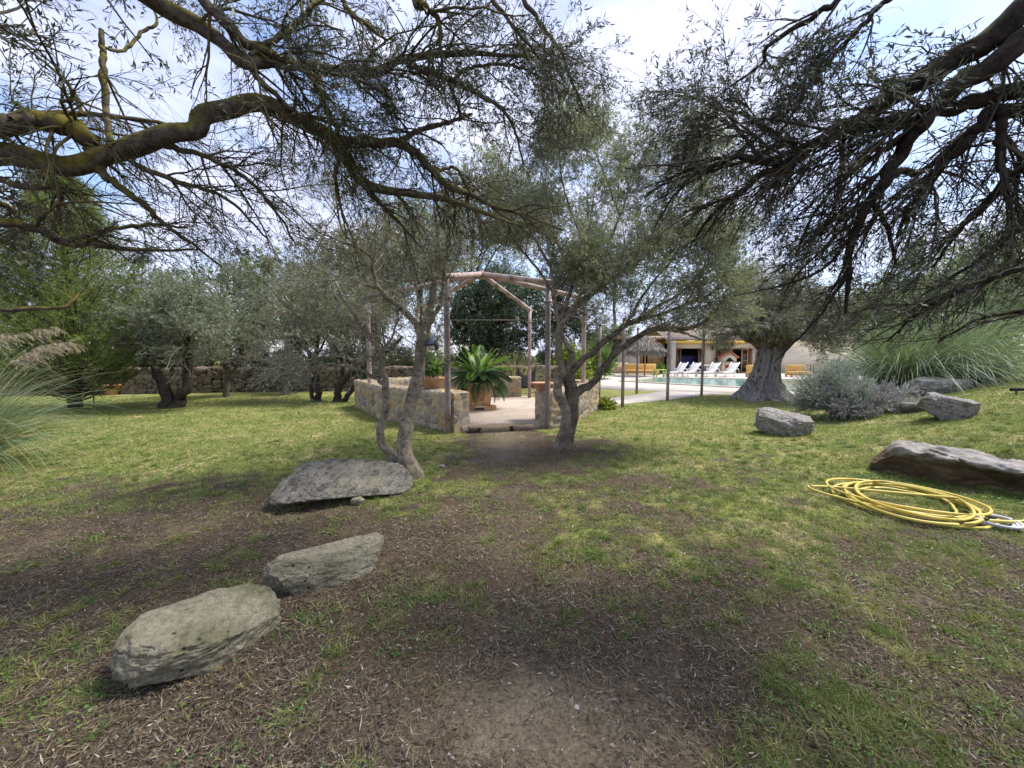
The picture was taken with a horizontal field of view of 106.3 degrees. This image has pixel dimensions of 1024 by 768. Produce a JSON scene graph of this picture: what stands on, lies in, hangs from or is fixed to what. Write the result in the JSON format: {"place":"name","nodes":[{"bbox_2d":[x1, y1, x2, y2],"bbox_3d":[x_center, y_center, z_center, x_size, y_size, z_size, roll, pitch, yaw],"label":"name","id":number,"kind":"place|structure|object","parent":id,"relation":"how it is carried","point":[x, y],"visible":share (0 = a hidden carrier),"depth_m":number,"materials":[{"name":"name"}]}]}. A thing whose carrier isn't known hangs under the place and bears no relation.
{"place":"outdoors","nodes":[
{"label":"outdoors","id":0,"kind":"place"},
{"bbox_2d":[462,396,541,431],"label":"gravel floor","id":1,"kind":"structure","parent":0,"point":[511,410],"depth_m":9.43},
{"bbox_2d":[361,270,586,433],"bbox_3d":[-0.928,-1.066,10.172,6.017,3.821,5.656,0,4,0],"label":"gazebo","id":2,"kind":"object","parent":1,"relation":"on","point":[470,277],"visible":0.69,"depth_m":8.68,"materials":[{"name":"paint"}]},
{"bbox_2d":[466,382,495,410],"bbox_3d":[-0.841,0.306,10.203,0.803,0.720,0.770,-1,4,-8],"label":"planter","id":3,"kind":"object","parent":1,"relation":"on","point":[486,402],"visible":0.57,"depth_m":9.92,"materials":[{"name":"stone"}]},
{"bbox_2d":[450,344,512,403],"bbox_3d":[-0.853,-0.280,10.133,1.811,1.562,1.747,3,5,32],"label":"cycad","id":4,"kind":"object","parent":3,"relation":"in","point":[479,369],"visible":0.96,"depth_m":9.86,"materials":[{"name":"green plant"}]},
{"bbox_2d":[0,357,1023,767],"bbox_3d":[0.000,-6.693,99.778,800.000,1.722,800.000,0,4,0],"label":"ground","id":5,"kind":"structure","parent":0,"point":[542,739],"depth_m":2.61,"materials":[{"name":"plant"}]},
{"bbox_2d":[0,329,39,366],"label":"bush","id":6,"kind":"object","parent":5,"relation":"on","point":[14,351],"visible":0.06,"depth_m":17.62,"materials":[{"name":"green plant"}]},
{"bbox_2d":[0,254,113,348],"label":"evergreen tree","id":7,"kind":"object","parent":5,"relation":"on","point":[30,298],"visible":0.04,"depth_m":19.49,"materials":[{"name":"green plant"}]},
{"bbox_2d":[0,327,133,476],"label":"pampas grass","id":8,"kind":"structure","parent":5,"relation":"on","point":[6,431],"depth_m":5.45,"materials":[{"name":"plant"}]},
{"bbox_2d":[0,168,170,409],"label":"conifer","id":9,"kind":"object","parent":5,"relation":"on","point":[68,291],"visible":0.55,"depth_m":10.36,"materials":[{"name":"green plant"}]},
{"bbox_2d":[84,352,118,367],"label":"bush","id":10,"kind":"object","parent":5,"relation":"on","point":[94,362],"visible":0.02,"depth_m":18.19,"materials":[{"name":"green plant"}]},
{"bbox_2d":[102,384,120,394],"bbox_3d":[-15.851,0.221,15.226,0.665,0.448,0.665,0,4,0],"label":"flower pot","id":11,"kind":"object","parent":5,"relation":"on","point":[112,392],"visible":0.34,"depth_m":15.08,"materials":[{"name":"ceramic"}]},
{"bbox_2d":[44,236,192,343],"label":"evergreen tree","id":12,"kind":"object","parent":5,"relation":"on","point":[142,271],"visible":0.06,"depth_m":19.55,"materials":[{"name":"green plant"}]},
{"bbox_2d":[69,262,249,408],"bbox_3d":[-10.128,-1.313,11.290,3.913,4.461,4.611,-4,6,-44],"label":"olive tree","id":13,"kind":"object","parent":5,"relation":"on","point":[173,339],"visible":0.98,"depth_m":10.76,"materials":[{"name":"green plant"}]},
{"bbox_2d":[163,355,218,367],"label":"bush","id":14,"kind":"object","parent":5,"relation":"on","point":[211,363],"visible":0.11,"depth_m":18.78,"materials":[{"name":"green plant"}]},
{"bbox_2d":[107,583,281,687],"bbox_3d":[-1.614,1.315,2.019,0.705,0.350,0.433,-4,6,-44],"label":"boulder","id":15,"kind":"object","parent":5,"relation":"on","point":[204,632],"visible":0.92,"depth_m":1.90,"materials":[{"name":"stone"}]},
{"bbox_2d":[152,252,280,355],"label":"olive tree","id":16,"kind":"object","parent":5,"relation":"on","point":[225,278],"visible":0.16,"depth_m":18.79,"materials":[{"name":"green plant"}]},
{"bbox_2d":[174,293,278,396],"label":"olive tree","id":17,"kind":"object","parent":5,"relation":"on","point":[229,372],"visible":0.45,"depth_m":14.30,"materials":[{"name":"green plant"}]},
{"bbox_2d":[214,348,279,366],"bbox_3d":[-13.837,-0.954,19.794,3.662,2.474,3.016,0,4,0],"label":"bush","id":18,"kind":"object","parent":5,"relation":"on","point":[254,362],"visible":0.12,"depth_m":19.25,"materials":[{"name":"green plant"}]},
{"bbox_2d":[260,351,302,394],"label":"tree","id":19,"kind":"object","parent":5,"relation":"on","point":[283,380],"visible":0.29,"depth_m":15.06,"materials":[{"name":"green plant"}]},
{"bbox_2d":[225,237,347,364],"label":"olive tree","id":20,"kind":"object","parent":5,"relation":"on","point":[250,267],"visible":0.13,"depth_m":17.66,"materials":[{"name":"green plant"}]},
{"bbox_2d":[0,365,574,396],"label":"stone wall","id":21,"kind":"structure","parent":5,"relation":"on","point":[206,380],"depth_m":16.16,"materials":[{"name":"stone"}]},
{"bbox_2d":[272,349,321,366],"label":"bush","id":22,"kind":"object","parent":5,"relation":"on","point":[295,357],"visible":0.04,"depth_m":20.07,"materials":[{"name":"green plant"}]},
{"bbox_2d":[242,265,374,401],"bbox_3d":[-6.652,-1.678,13.001,4.165,4.911,3.344,0,4,0],"label":"olive tree","id":23,"kind":"object","parent":5,"relation":"on","point":[298,323],"visible":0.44,"depth_m":12.55,"materials":[{"name":"green plant"}]},
{"bbox_2d":[0,0,633,312],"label":"olive tree","id":24,"kind":"object","parent":5,"relation":"on","point":[97,157],"visible":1,"depth_m":2.69,"materials":[{"name":"green plant"}]},
{"bbox_2d":[261,532,383,595],"bbox_3d":[-1.276,1.282,2.685,0.800,0.340,0.297,-3,5,-37],"label":"boulder","id":25,"kind":"object","parent":5,"relation":"on","point":[327,565],"visible":0.91,"depth_m":2.57,"materials":[{"name":"stone"}]},
{"bbox_2d":[306,341,373,366],"bbox_3d":[-8.821,-1.172,20.517,3.161,2.698,3.355,3,5,34],"label":"bush","id":26,"kind":"object","parent":5,"relation":"on","point":[340,358],"visible":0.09,"depth_m":19.70,"materials":[{"name":"green plant"}]},
{"bbox_2d":[268,458,412,504],"bbox_3d":[-1.844,1.112,4.311,1.434,0.412,0.881,-2,5,-21],"label":"boulder","id":27,"kind":"object","parent":5,"relation":"on","point":[321,480],"visible":0.98,"depth_m":4.20,"materials":[{"name":"stone"}]},
{"bbox_2d":[180,122,507,478],"bbox_3d":[-1.787,-0.975,4.749,3.654,4.588,2.124,-2,5,-23],"label":"olive tree","id":28,"kind":"object","parent":5,"relation":"on","point":[405,457],"visible":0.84,"depth_m":4.74,"materials":[{"name":"green plant"}]},
{"bbox_2d":[424,337,438,350],"bbox_3d":[-0.974,-0.501,4.775,0.165,0.168,0.179,2,5,30],"label":"solar lamp","id":29,"kind":"object","parent":28,"relation":"attached to","point":[431,343],"visible":1,"depth_m":4.74,"materials":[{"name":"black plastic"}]},
{"bbox_2d":[300,267,413,401],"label":"olive tree","id":30,"kind":"object","parent":5,"relation":"on","point":[343,379],"visible":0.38,"depth_m":12.70,"materials":[{"name":"green plant"}]},
{"bbox_2d":[291,211,422,365],"bbox_3d":[-7.147,-3.710,18.089,5.747,8.051,5.598,-2,5,-29],"label":"olive tree","id":31,"kind":"object","parent":5,"relation":"on","point":[344,261],"visible":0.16,"depth_m":17.05,"materials":[{"name":"green plant"}]},
{"bbox_2d":[350,496,365,505],"bbox_3d":[-1.612,1.228,4.026,0.122,0.092,0.153,3,5,39],"label":"boulder","id":32,"kind":"object","parent":5,"relation":"on","point":[359,500],"visible":0.96,"depth_m":3.98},
{"bbox_2d":[344,361,380,381],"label":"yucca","id":33,"kind":"object","parent":5,"relation":"on","point":[363,375],"visible":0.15,"depth_m":16.70,"materials":[{"name":"green plant"}]},
{"bbox_2d":[371,341,414,366],"bbox_3d":[-6.253,-1.204,20.936,3.151,2.779,2.878,-3,5,-37],"label":"bush","id":34,"kind":"object","parent":5,"relation":"on","point":[402,361],"visible":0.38,"depth_m":20.42,"materials":[{"name":"green plant"}]},
{"bbox_2d":[360,183,474,358],"bbox_3d":[-5.172,-5.255,20.659,6.523,10.756,5.928,0,4,0],"label":"olive tree","id":35,"kind":"object","parent":5,"relation":"on","point":[449,267],"visible":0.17,"depth_m":19.71,"materials":[{"name":"green plant"}]},
{"bbox_2d":[354,376,521,432],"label":"stone wall","id":36,"kind":"structure","parent":5,"relation":"on","point":[430,410],"depth_m":8.73,"materials":[{"name":"stone"}]},
{"bbox_2d":[423,376,444,388],"bbox_3d":[-1.741,-0.016,8.572,0.680,0.285,0.680,0,4,0],"label":"terracotta bowl","id":37,"kind":"object","parent":36,"relation":"on","point":[435,382],"visible":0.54,"depth_m":8.35,"materials":[{"name":"ceramic"}]},
{"bbox_2d":[424,349,453,377],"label":"leafy plant","id":38,"kind":"object","parent":37,"relation":"on","point":[438,369],"visible":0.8,"depth_m":8.36,"materials":[{"name":"green plant"}]},
{"bbox_2d":[450,345,469,365],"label":"bush","id":39,"kind":"object","parent":5,"relation":"on","point":[456,358],"visible":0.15,"depth_m":22.64,"materials":[{"name":"green plant"}]},
{"bbox_2d":[407,174,545,354],"bbox_3d":[-2.542,-7.262,25.364,10.060,14.055,9.063,0,4,0],"label":"olive tree","id":40,"kind":"object","parent":5,"relation":"on","point":[501,263],"visible":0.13,"depth_m":24.58,"materials":[{"name":"green plant"}]},
{"bbox_2d":[438,262,556,365],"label":"carob tree","id":41,"kind":"object","parent":5,"relation":"on","point":[486,314],"visible":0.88,"depth_m":19.34,"materials":[{"name":"green plant"}]},
{"bbox_2d":[469,423,533,432],"bbox_3d":[-0.220,0.947,7.922,1.332,0.240,0.290,-1,4,-15],"label":"stone step","id":42,"kind":"object","parent":5,"relation":"on","point":[495,427],"visible":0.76,"depth_m":7.81,"materials":[{"name":"stone"}]},
{"bbox_2d":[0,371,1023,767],"bbox_3d":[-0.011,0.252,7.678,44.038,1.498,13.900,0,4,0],"label":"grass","id":43,"kind":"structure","parent":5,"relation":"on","point":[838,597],"depth_m":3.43,"materials":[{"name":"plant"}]},
{"bbox_2d":[0,399,1023,767],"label":"weeds","id":44,"kind":"object","parent":5,"relation":"on","point":[812,705],"visible":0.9,"depth_m":2.17,"materials":[{"name":"green plant"}]},
{"bbox_2d":[498,347,537,365],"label":"bush","id":45,"kind":"object","parent":5,"relation":"on","point":[519,359],"visible":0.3,"depth_m":24.53,"materials":[{"name":"green plant"}]},
{"bbox_2d":[491,348,553,387],"bbox_3d":[0.169,-0.633,18.535,4.503,2.237,4.523,0,4,0],"label":"dry grass clump","id":46,"kind":"object","parent":5,"relation":"on","point":[512,370],"visible":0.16,"depth_m":18.00,"materials":[{"name":"plant"}]},
{"bbox_2d":[517,366,535,392],"bbox_3d":[0.598,-0.176,15.606,0.824,1.165,0.762,0,4,0],"label":"sling chair","id":47,"kind":"object","parent":5,"relation":"on","point":[524,381],"visible":0.63,"depth_m":15.72,"materials":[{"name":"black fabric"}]},
{"bbox_2d":[40,454,1023,765],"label":"pebbles","id":48,"kind":"object","parent":5,"relation":"on","point":[576,706],"visible":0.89,"depth_m":1.70,"materials":[{"name":"stone"}]},
{"bbox_2d":[533,347,562,365],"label":"bush","id":49,"kind":"object","parent":5,"relation":"on","point":[540,359],"visible":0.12,"depth_m":25.95,"materials":[{"name":"green plant"}]},
{"bbox_2d":[535,379,599,427],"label":"stone wall","id":50,"kind":"structure","parent":5,"relation":"on","point":[588,403],"depth_m":8.44,"materials":[{"name":"stone"}]},
{"bbox_2d":[531,382,552,390],"bbox_3d":[0.660,0.055,8.427,0.500,0.185,0.500,0,4,0],"label":"terracotta bowl","id":51,"kind":"object","parent":50,"relation":"on","point":[539,386],"visible":0.77,"depth_m":8.29,"materials":[{"name":"ceramic"}]},
{"bbox_2d":[523,254,618,358],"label":"evergreen tree","id":52,"kind":"object","parent":5,"relation":"on","point":[574,328],"visible":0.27,"depth_m":22.67,"materials":[{"name":"green plant"}]},
{"bbox_2d":[550,338,594,380],"bbox_3d":[3.248,-0.996,20.977,2.922,3.026,3.005,0,4,0],"label":"leafy shrub","id":53,"kind":"object","parent":5,"relation":"on","point":[565,357],"visible":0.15,"depth_m":20.61,"materials":[{"name":"green plant"}]},
{"bbox_2d":[578,340,619,378],"bbox_3d":[5.373,-1.443,24.909,3.327,3.135,3.034,3,5,32],"label":"leafy shrub","id":54,"kind":"object","parent":5,"relation":"on","point":[605,351],"visible":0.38,"depth_m":24.60,"materials":[{"name":"green plant"}]},
{"bbox_2d":[598,325,601,396],"bbox_3d":[3.177,-0.785,13.919,0.120,2.715,0.120,0,4,0],"label":"metal post","id":55,"kind":"object","parent":5,"relation":"on","point":[599,351],"visible":0.43,"depth_m":13.87,"materials":[{"name":"paint"}]},
{"bbox_2d":[598,395,617,409],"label":"leafy shrub","id":56,"kind":"object","parent":5,"relation":"on","point":[607,404],"visible":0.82,"depth_m":10.98,"materials":[{"name":"green plant"}]},
{"bbox_2d":[442,67,783,451],"bbox_3d":[1.699,-1.870,6.442,5.761,6.406,3.328,0,4,0],"label":"olive tree","id":57,"kind":"object","parent":5,"relation":"on","point":[595,271],"visible":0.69,"depth_m":6.13,"materials":[{"name":"green plant"}]},
{"bbox_2d":[589,319,637,355],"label":"olive tree","id":58,"kind":"object","parent":5,"relation":"on","point":[612,342],"visible":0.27,"depth_m":33.64,"materials":[{"name":"green plant"}]},
{"bbox_2d":[560,200,668,327],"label":"olive tree","id":59,"kind":"object","parent":5,"relation":"on","point":[614,316],"visible":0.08,"depth_m":39.00,"materials":[{"name":"green plant"}]},
{"bbox_2d":[621,318,625,406],"bbox_3d":[3.313,-0.604,11.429,0.120,2.715,0.120,0,4,0],"label":"metal post","id":60,"kind":"object","parent":5,"relation":"on","point":[623,368],"visible":0.71,"depth_m":11.40,"materials":[{"name":"paint"}]},
{"bbox_2d":[601,336,667,372],"bbox_3d":[10.678,-2.650,35.401,6.447,3.350,4.400,0,4,0],"label":"porch","id":61,"kind":"object","parent":5,"relation":"on","point":[651,360],"visible":0.25,"depth_m":34.45,"materials":[{"name":"ceramic"}]},
{"bbox_2d":[641,353,652,363],"bbox_3d":[12.190,-2.480,34.677,1.108,1.478,0.070,0,4,0],"label":"window","id":62,"kind":"structure","parent":61,"relation":"in","point":[649,360],"depth_m":34.67,"materials":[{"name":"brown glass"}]},
{"bbox_2d":[635,328,639,393],"bbox_3d":[5.085,-0.909,15.577,0.120,2.715,0.120,0,4,0],"label":"metal post","id":63,"kind":"object","parent":5,"relation":"on","point":[637,364],"visible":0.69,"depth_m":15.55,"materials":[{"name":"paint"}]},
{"bbox_2d":[666,323,670,400],"bbox_3d":[5.361,-0.735,13.157,0.120,2.715,0.120,0,4,0],"label":"metal post","id":64,"kind":"object","parent":5,"relation":"on","point":[668,367],"visible":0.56,"depth_m":13.13,"materials":[{"name":"paint"}]},
{"bbox_2d":[700,327,705,395],"bbox_3d":[7.312,-0.843,14.725,0.120,2.715,0.120,0,4,0],"label":"metal post","id":65,"kind":"object","parent":5,"relation":"on","point":[702,371],"visible":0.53,"depth_m":14.71,"materials":[{"name":"paint"}]},
{"bbox_2d":[586,372,878,393],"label":"pool deck","id":66,"kind":"structure","parent":5,"relation":"on","point":[611,382],"depth_m":20.18,"materials":[{"name":"concrete"}]},
{"bbox_2d":[628,355,639,363],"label":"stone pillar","id":67,"kind":"structure","parent":66,"relation":"on","point":[631,360],"depth_m":32.29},
{"bbox_2d":[625,364,659,374],"bbox_3d":[10.226,-1.159,30.377,2.600,0.855,1.010,0,4,0],"label":"daybed","id":68,"kind":"object","parent":66,"relation":"on","point":[631,368],"visible":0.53,"depth_m":30.62,"materials":[{"name":"brown wood"}]},
{"bbox_2d":[625,336,666,375],"bbox_3d":[9.757,-2.062,28.259,3.293,2.970,3.231,0,4,0],"label":"thatched parasol","id":69,"kind":"object","parent":66,"relation":"on","point":[647,345],"visible":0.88,"depth_m":27.43,"materials":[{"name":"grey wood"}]},
{"bbox_2d":[653,369,666,376],"bbox_3d":[10.390,-0.752,26.951,0.750,0.550,0.600,0,4,0],"label":"side table","id":70,"kind":"object","parent":66,"relation":"on","point":[660,369],"visible":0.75,"depth_m":26.71,"materials":[{"name":"paint"}]},
{"bbox_2d":[656,362,664,373],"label":"potted plant","id":71,"kind":"object","parent":66,"relation":"on","point":[661,366],"visible":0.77,"depth_m":31.37,"materials":[{"name":"green plant"}]},
{"bbox_2d":[670,341,675,373],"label":"stone pillar","id":72,"kind":"structure","parent":66,"relation":"on","point":[672,355],"depth_m":31.92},
{"bbox_2d":[664,362,688,376],"bbox_3d":[11.694,-1.034,27.430,1.855,1.059,0.730,-2,5,-28],"label":"sun lounger","id":73,"kind":"object","parent":66,"relation":"on","point":[681,367],"visible":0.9,"depth_m":27.59,"materials":[{"name":"white plastic"}]},
{"bbox_2d":[676,362,700,376],"bbox_3d":[12.632,-1.034,27.430,1.855,1.059,0.730,-2,5,-28],"label":"sun lounger","id":74,"kind":"object","parent":66,"relation":"on","point":[694,367],"visible":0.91,"depth_m":27.60,"materials":[{"name":"white plastic"}]},
{"bbox_2d":[696,362,720,376],"bbox_3d":[14.018,-1.034,27.430,1.855,1.059,0.730,-2,5,-28],"label":"sun lounger","id":75,"kind":"object","parent":66,"relation":"on","point":[713,368],"visible":0.91,"depth_m":27.59,"materials":[{"name":"white plastic"}]},
{"bbox_2d":[619,377,800,390],"bbox_3d":[12.648,-0.125,22.752,9.774,0.185,10.435,4,6,40],"label":"pool coping","id":76,"kind":"object","parent":66,"relation":"on","point":[628,380],"visible":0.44,"depth_m":21.72,"materials":[{"name":"stone"}]},
{"bbox_2d":[715,350,739,371],"bbox_3d":[18.615,-2.016,33.183,1.621,2.150,1.070,0,4,0],"label":"brick oven","id":77,"kind":"object","parent":66,"relation":"on","point":[725,361],"visible":0.57,"depth_m":32.85,"materials":[{"name":"beige paint"}]},
{"bbox_2d":[715,362,739,376],"bbox_3d":[15.404,-1.034,27.430,1.855,1.059,0.730,-2,5,-28],"label":"sun lounger","id":78,"kind":"object","parent":66,"relation":"on","point":[732,367],"visible":1,"depth_m":27.58,"materials":[{"name":"white plastic"}]},
{"bbox_2d":[745,365,752,376],"bbox_3d":[17.552,-0.928,27.270,1.500,0.855,0.910,-1,4,-10],"label":"daybed","id":79,"kind":"object","parent":66,"relation":"on","point":[749,369],"visible":0.34,"depth_m":27.39,"materials":[{"name":"brown wood"}]},
{"bbox_2d":[784,365,810,376],"bbox_3d":[20.303,-0.928,27.270,1.300,0.855,0.910,1,4,10],"label":"daybed","id":80,"kind":"object","parent":66,"relation":"on","point":[789,370],"visible":0.74,"depth_m":27.44,"materials":[{"name":"brown wood"}]},
{"bbox_2d":[645,316,864,372],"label":"house","id":81,"kind":"structure","parent":5,"relation":"on","point":[686,345],"depth_m":33.91,"materials":[{"name":"paint"}]},
{"bbox_2d":[676,349,680,367],"bbox_3d":[14.708,-2.059,33.911,0.403,2.133,0.060,0,4,0],"label":"door","id":82,"kind":"structure","parent":81,"relation":"in","point":[678,351],"depth_m":33.87,"materials":[{"name":"brown wood"}]},
{"bbox_2d":[681,356,695,371],"bbox_3d":[15.766,-1.812,34.861,1.949,1.500,0.230,0,4,0],"label":"folding screen","id":83,"kind":"object","parent":81,"relation":"on","point":[690,359],"visible":0.32,"depth_m":34.79,"materials":[{"name":"blue fabric"}]},
{"bbox_2d":[697,349,704,371],"bbox_3d":[16.698,-2.059,33.911,0.554,2.133,0.060,0,4,0],"label":"door","id":84,"kind":"structure","parent":81,"relation":"in","point":[699,350],"depth_m":33.87,"materials":[{"name":"brown wood"}]},
{"bbox_2d":[740,349,748,372],"bbox_3d":[20.501,-2.056,33.861,0.604,2.133,0.060,0,4,0],"label":"door","id":85,"kind":"structure","parent":81,"relation":"in","point":[744,352],"depth_m":33.84,"materials":[{"name":"brown wood"}]},
{"bbox_2d":[694,253,867,401],"bbox_3d":[9.160,-2.041,13.468,4.810,5.379,4.998,-2,5,-28],"label":"olive tree","id":86,"kind":"object","parent":5,"relation":"on","point":[763,382],"visible":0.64,"depth_m":13.03,"materials":[{"name":"green plant"}]},
{"bbox_2d":[754,407,813,436],"bbox_3d":[5.281,0.792,7.438,1.051,0.626,0.689,1,4,19],"label":"boulder","id":87,"kind":"object","parent":5,"relation":"on","point":[772,421],"visible":0.88,"depth_m":7.30,"materials":[{"name":"stone"}]},
{"bbox_2d":[581,0,1023,363],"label":"olive tree","id":88,"kind":"object","parent":5,"relation":"on","point":[1003,32],"visible":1,"depth_m":2.29,"materials":[{"name":"green plant"}]},
{"bbox_2d":[782,351,894,421],"bbox_3d":[7.503,0.088,8.929,2.126,1.720,2.104,-3,5,-39],"label":"lavender bush","id":89,"kind":"object","parent":5,"relation":"on","point":[831,379],"visible":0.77,"depth_m":8.72,"materials":[{"name":"green plant"}]},
{"bbox_2d":[819,275,901,381],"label":"olive tree","id":90,"kind":"object","parent":5,"relation":"on","point":[857,317],"visible":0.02,"depth_m":21.42,"materials":[{"name":"green plant"}]},
{"bbox_2d":[812,376,923,420],"bbox_3d":[7.807,0.295,8.454,2.228,1.040,1.690,0,4,0],"label":"lavender bush","id":91,"kind":"object","parent":5,"relation":"on","point":[897,396],"visible":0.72,"depth_m":8.16,"materials":[{"name":"grey plant"}]},
{"bbox_2d":[864,307,940,352],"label":"olive tree","id":92,"kind":"object","parent":5,"relation":"on","point":[880,340],"visible":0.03,"depth_m":19.49,"materials":[{"name":"green plant"}]},
{"bbox_2d":[850,235,962,337],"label":"olive tree","id":93,"kind":"object","parent":5,"relation":"on","point":[888,289],"visible":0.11,"depth_m":19.10,"materials":[{"name":"green plant"}]},
{"bbox_2d":[793,274,1023,395],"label":"pampas grass","id":94,"kind":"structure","parent":5,"relation":"on","point":[882,370],"depth_m":10.33,"materials":[{"name":"plant"}]},
{"bbox_2d":[899,402,924,411],"bbox_3d":[8.310,0.500,7.819,0.656,0.235,0.366,1,4,13],"label":"boulder","id":95,"kind":"object","parent":5,"relation":"on","point":[908,406],"visible":0.3,"depth_m":7.79,"materials":[{"name":"stone"}]},
{"bbox_2d":[807,478,1023,528],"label":"garden hose","id":96,"kind":"object","parent":5,"relation":"on","point":[872,504],"visible":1,"depth_m":3.91,"materials":[{"name":"rubber"}]},
{"bbox_2d":[901,377,973,395],"bbox_3d":[10.632,0.093,9.671,1.270,0.528,0.792,0,4,0],"label":"boulder","id":97,"kind":"object","parent":5,"relation":"on","point":[938,384],"visible":0.61,"depth_m":9.36,"materials":[{"name":"stone"}]},
{"bbox_2d":[861,284,1023,389],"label":"pampas grass","id":98,"kind":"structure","parent":5,"relation":"on","point":[1018,346],"depth_m":9.80,"materials":[{"name":"plant"}]},
{"bbox_2d":[870,440,1023,495],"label":"boulder","id":99,"kind":"object","parent":5,"relation":"on","point":[964,467],"visible":0.84,"depth_m":4.60,"materials":[{"name":"stone"}]},
{"bbox_2d":[916,392,981,420],"bbox_3d":[7.620,0.457,6.723,0.803,0.610,0.731,0,4,0],"label":"boulder","id":100,"kind":"object","parent":5,"relation":"on","point":[941,407],"visible":0.88,"depth_m":6.52,"materials":[{"name":"stone"}]},
{"bbox_2d":[877,251,1023,348],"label":"olive tree","id":101,"kind":"object","parent":5,"relation":"on","point":[980,277],"visible":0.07,"depth_m":15.35,"materials":[{"name":"green plant"}]},
{"bbox_2d":[908,203,1023,357],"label":"olive tree","id":102,"kind":"object","parent":5,"relation":"on","point":[999,296],"visible":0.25,"depth_m":14.10,"materials":[{"name":"green plant"}]},
{"bbox_2d":[968,513,1023,528],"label":"grey hose","id":103,"kind":"object","parent":5,"relation":"on","point":[1018,525],"visible":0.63,"depth_m":3.46,"materials":[{"name":"rubber"}]},
{"bbox_2d":[1009,388,1023,394],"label":"black bar","id":104,"kind":"object","parent":5,"relation":"on","point":[1016,389],"visible":0.77,"depth_m":7.61,"materials":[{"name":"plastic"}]},
{"bbox_2d":[0,0,1023,356],"label":"sky","id":105,"kind":"structure","parent":0,"point":[659,26],"materials":[{"name":"white"}]},
{"bbox_2d":[602,391,732,406],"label":"concrete path","id":106,"kind":"structure","parent":0,"point":[650,397],"depth_m":14.30,"materials":[{"name":"concrete"}]},
{"bbox_2d":[633,378,814,389],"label":"pool water","id":107,"kind":"structure","parent":0,"point":[730,382],"depth_m":22.45,"materials":[{"name":"liquid"}]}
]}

